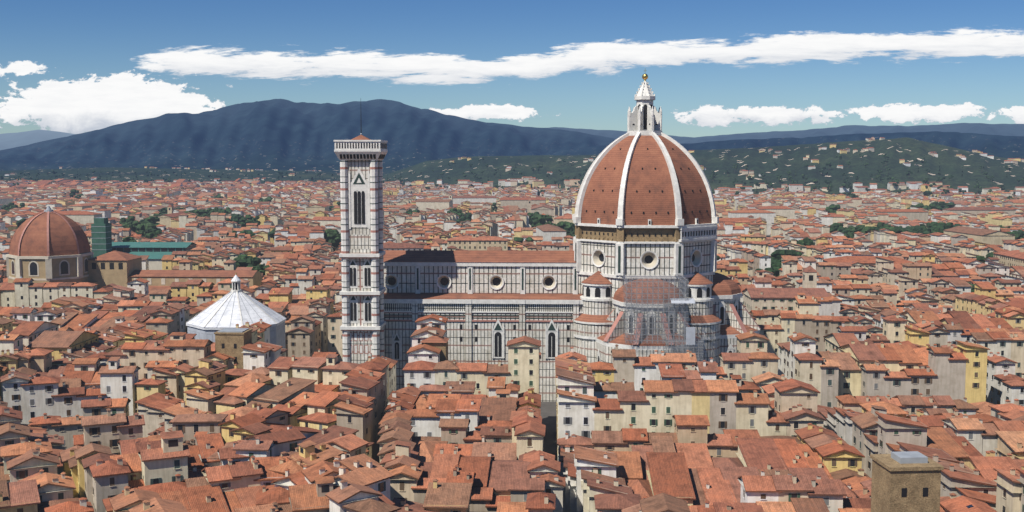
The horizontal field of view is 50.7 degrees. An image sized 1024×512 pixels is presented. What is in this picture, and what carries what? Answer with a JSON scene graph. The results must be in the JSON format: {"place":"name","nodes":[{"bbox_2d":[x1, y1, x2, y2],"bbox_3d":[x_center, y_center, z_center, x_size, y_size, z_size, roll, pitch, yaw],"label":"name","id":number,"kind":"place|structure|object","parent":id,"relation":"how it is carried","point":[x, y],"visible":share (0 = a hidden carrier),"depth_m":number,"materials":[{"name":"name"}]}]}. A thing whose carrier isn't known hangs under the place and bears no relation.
{"place":"outdoors","nodes":[
{"label":"outdoors","id":0,"kind":"place"},
{"bbox_2d":[0,99,1023,195],"bbox_3d":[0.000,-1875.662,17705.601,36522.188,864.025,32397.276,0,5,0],"label":"hills","id":1,"kind":"structure","parent":0,"point":[268,137],"depth_m":7332.23,"materials":[{"name":"green plant"}]},
{"bbox_2d":[0,0,1023,136],"label":"sky","id":2,"kind":"structure","parent":0,"point":[712,67],"materials":[{"name":"blue"}]},
{"bbox_2d":[330,183,770,460],"bbox_3d":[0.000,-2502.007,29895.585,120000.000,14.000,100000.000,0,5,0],"label":"ground","id":3,"kind":"structure","parent":0,"point":[549,414],"depth_m":359.00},
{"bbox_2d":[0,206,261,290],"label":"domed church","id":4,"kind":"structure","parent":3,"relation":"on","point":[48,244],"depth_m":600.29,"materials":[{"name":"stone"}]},
{"bbox_2d":[186,273,285,348],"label":"baptistery","id":5,"kind":"structure","parent":3,"relation":"on","point":[234,306],"depth_m":406.87,"materials":[{"name":"white stone"}]},
{"bbox_2d":[334,128,387,363],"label":"campanile","id":6,"kind":"structure","parent":3,"relation":"on","point":[362,253],"depth_m":376.77,"materials":[{"name":"stone"}]},
{"bbox_2d":[0,137,1023,511],"bbox_3d":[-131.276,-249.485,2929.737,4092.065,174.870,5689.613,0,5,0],"label":"city","id":7,"kind":"object","parent":3,"relation":"on","point":[810,397],"visible":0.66,"depth_m":324.24,"materials":[{"name":"orange tile"}]},
{"bbox_2d":[0,154,1023,291],"bbox_3d":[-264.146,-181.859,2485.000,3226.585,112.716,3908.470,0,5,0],"label":"trees","id":8,"kind":"object","parent":3,"relation":"on","point":[147,228],"visible":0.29,"depth_m":1223.68,"materials":[{"name":"green plant"}]},
{"bbox_2d":[383,74,760,401],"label":"cathedral","id":9,"kind":"structure","parent":3,"relation":"on","point":[645,203],"depth_m":392.63,"materials":[{"name":"stone"}]},
{"bbox_2d":[214,328,943,511],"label":"towers","id":10,"kind":"structure","parent":3,"relation":"on","point":[906,481],"depth_m":181.63,"materials":[{"name":"brown"}]},
{"bbox_2d":[622,274,703,360],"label":"scaffold","id":11,"kind":"object","parent":3,"relation":"on","point":[689,335],"visible":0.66,"depth_m":364.75,"materials":[{"name":"grey"}]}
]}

